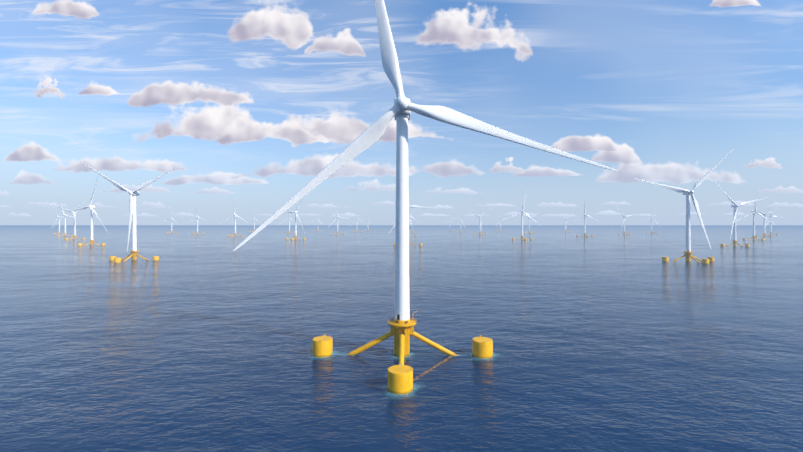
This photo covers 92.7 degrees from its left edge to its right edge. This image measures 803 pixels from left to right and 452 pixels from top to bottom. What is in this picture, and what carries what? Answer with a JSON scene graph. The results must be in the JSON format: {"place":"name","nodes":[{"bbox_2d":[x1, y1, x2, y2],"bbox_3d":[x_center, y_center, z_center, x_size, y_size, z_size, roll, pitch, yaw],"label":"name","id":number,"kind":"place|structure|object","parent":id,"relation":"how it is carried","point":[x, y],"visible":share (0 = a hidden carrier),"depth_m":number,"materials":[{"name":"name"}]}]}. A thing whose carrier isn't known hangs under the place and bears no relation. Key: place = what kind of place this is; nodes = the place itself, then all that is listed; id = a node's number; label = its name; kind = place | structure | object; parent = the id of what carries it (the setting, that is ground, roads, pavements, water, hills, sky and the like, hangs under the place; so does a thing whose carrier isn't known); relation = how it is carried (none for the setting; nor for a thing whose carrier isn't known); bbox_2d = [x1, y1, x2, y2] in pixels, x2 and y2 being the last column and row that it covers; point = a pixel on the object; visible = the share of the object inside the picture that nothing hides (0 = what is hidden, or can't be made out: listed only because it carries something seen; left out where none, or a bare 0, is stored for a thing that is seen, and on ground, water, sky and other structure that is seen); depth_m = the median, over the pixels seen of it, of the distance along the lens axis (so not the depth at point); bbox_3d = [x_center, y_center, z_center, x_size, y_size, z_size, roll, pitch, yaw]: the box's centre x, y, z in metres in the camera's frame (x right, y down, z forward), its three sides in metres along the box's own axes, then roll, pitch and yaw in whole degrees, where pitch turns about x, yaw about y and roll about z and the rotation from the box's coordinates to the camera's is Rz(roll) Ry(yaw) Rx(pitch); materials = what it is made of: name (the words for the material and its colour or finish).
{"place":"outdoors","nodes":[
{"label":"outdoors","id":0,"kind":"place"},
{"bbox_2d":[0,225,802,451],"bbox_3d":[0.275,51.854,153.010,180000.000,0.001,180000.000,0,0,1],"label":"sea","id":1,"kind":"structure","parent":0,"point":[606,338],"depth_m":173.40,"materials":[{"name":"liquid"}]},
{"bbox_2d":[52,207,70,233],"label":"turbine","id":2,"kind":"object","parent":1,"relation":"in","point":[59,222],"visible":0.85,"depth_m":2186.27,"materials":[{"name":"white paint"}]},
{"bbox_2d":[54,199,79,235],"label":"turbine","id":3,"kind":"object","parent":1,"relation":"in","point":[65,233],"visible":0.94,"depth_m":1779.19,"materials":[{"name":"white paint"}]},
{"bbox_2d":[51,198,88,239],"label":"turbine","id":4,"kind":"object","parent":1,"relation":"in","point":[74,237],"visible":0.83,"depth_m":1370.05,"materials":[{"name":"white paint"}]},
{"bbox_2d":[59,174,106,245],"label":"turbine","id":5,"kind":"object","parent":1,"relation":"in","point":[91,240],"visible":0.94,"depth_m":965.34,"materials":[{"name":"white paint"}]},
{"bbox_2d":[81,162,179,262],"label":"turbine","id":6,"kind":"object","parent":1,"relation":"in","point":[133,255],"visible":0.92,"depth_m":554.88,"materials":[{"name":"white paint"}]},
{"bbox_2d":[164,208,176,232],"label":"turbine","id":7,"kind":"object","parent":1,"relation":"in","point":[171,223],"visible":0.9,"depth_m":2581.23,"materials":[{"name":"white paint"}]},
{"bbox_2d":[187,203,208,233],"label":"turbine","id":8,"kind":"object","parent":1,"relation":"in","point":[197,217],"visible":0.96,"depth_m":2170.84,"materials":[{"name":"white paint"}]},
{"bbox_2d":[220,201,247,236],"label":"turbine","id":9,"kind":"object","parent":1,"relation":"in","point":[235,233],"visible":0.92,"depth_m":1763.10,"materials":[{"name":"white paint"}]},
{"bbox_2d":[279,217,298,232],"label":"turbine","id":10,"kind":"object","parent":1,"relation":"in","point":[289,218],"visible":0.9,"depth_m":2565.16,"materials":[{"name":"white paint"}]},
{"bbox_2d":[285,196,305,239],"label":"turbine","id":11,"kind":"object","parent":1,"relation":"in","point":[295,237],"visible":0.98,"depth_m":1356.23,"materials":[{"name":"white paint"}]},
{"bbox_2d":[331,205,347,233],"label":"turbine","id":12,"kind":"object","parent":1,"relation":"in","point":[337,222],"visible":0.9,"depth_m":2157.15,"materials":[{"name":"white paint"}]},
{"bbox_2d":[389,175,438,245],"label":"turbine","id":13,"kind":"object","parent":1,"relation":"in","point":[416,206],"visible":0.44,"depth_m":945.17,"materials":[{"name":"white paint"}]},
{"bbox_2d":[233,0,619,398],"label":"turbine","id":14,"kind":"object","parent":1,"relation":"in","point":[400,375],"visible":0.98,"depth_m":146.76,"materials":[{"name":"white paint"}]},
{"bbox_2d":[452,213,464,231],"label":"turbine","id":15,"kind":"object","parent":1,"relation":"in","point":[460,223],"visible":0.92,"depth_m":2942.26,"materials":[{"name":"white paint"}]},
{"bbox_2d":[467,207,492,233],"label":"turbine","id":16,"kind":"object","parent":1,"relation":"in","point":[480,221],"visible":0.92,"depth_m":2138.05,"materials":[{"name":"white paint"}]},
{"bbox_2d":[501,192,540,239],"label":"turbine","id":17,"kind":"object","parent":1,"relation":"in","point":[522,212],"visible":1,"depth_m":1339.31,"materials":[{"name":"white paint"}]},
{"bbox_2d":[561,213,575,231],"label":"turbine","id":18,"kind":"object","parent":1,"relation":"in","point":[565,223],"visible":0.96,"depth_m":2926.09,"materials":[{"name":"white paint"}]},
{"bbox_2d":[569,203,599,236],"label":"turbine","id":19,"kind":"object","parent":1,"relation":"in","point":[584,233],"visible":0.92,"depth_m":1731.75,"materials":[{"name":"white paint"}]},
{"bbox_2d":[617,207,635,234],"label":"turbine","id":20,"kind":"object","parent":1,"relation":"in","point":[624,223],"visible":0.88,"depth_m":2124.06,"materials":[{"name":"white paint"}]},
{"bbox_2d":[644,206,657,232],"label":"turbine","id":21,"kind":"object","parent":1,"relation":"in","point":[651,218],"visible":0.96,"depth_m":2514.58,"materials":[{"name":"white paint"}]},
{"bbox_2d":[634,148,733,263],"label":"turbine","id":22,"kind":"object","parent":1,"relation":"in","point":[688,255],"visible":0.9,"depth_m":539.07,"materials":[{"name":"white paint"}]},
{"bbox_2d":[716,182,768,246],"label":"turbine","id":23,"kind":"object","parent":1,"relation":"in","point":[735,206],"visible":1,"depth_m":932.28,"materials":[{"name":"white paint"}]},
{"bbox_2d":[737,187,775,239],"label":"turbine","id":24,"kind":"object","parent":1,"relation":"in","point":[753,213],"visible":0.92,"depth_m":1322.95,"materials":[{"name":"white paint"}]},
{"bbox_2d":[751,206,779,236],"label":"turbine","id":25,"kind":"object","parent":1,"relation":"in","point":[764,224],"visible":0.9,"depth_m":1717.15,"materials":[{"name":"white paint"}]},
{"bbox_2d":[765,203,784,234],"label":"turbine","id":26,"kind":"object","parent":1,"relation":"in","point":[771,216],"visible":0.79,"depth_m":2106.82,"materials":[{"name":"white paint"}]},
{"bbox_2d":[0,0,802,224],"label":"sky","id":27,"kind":"structure","parent":0,"point":[252,100],"materials":[{"name":"blue"}]}
]}

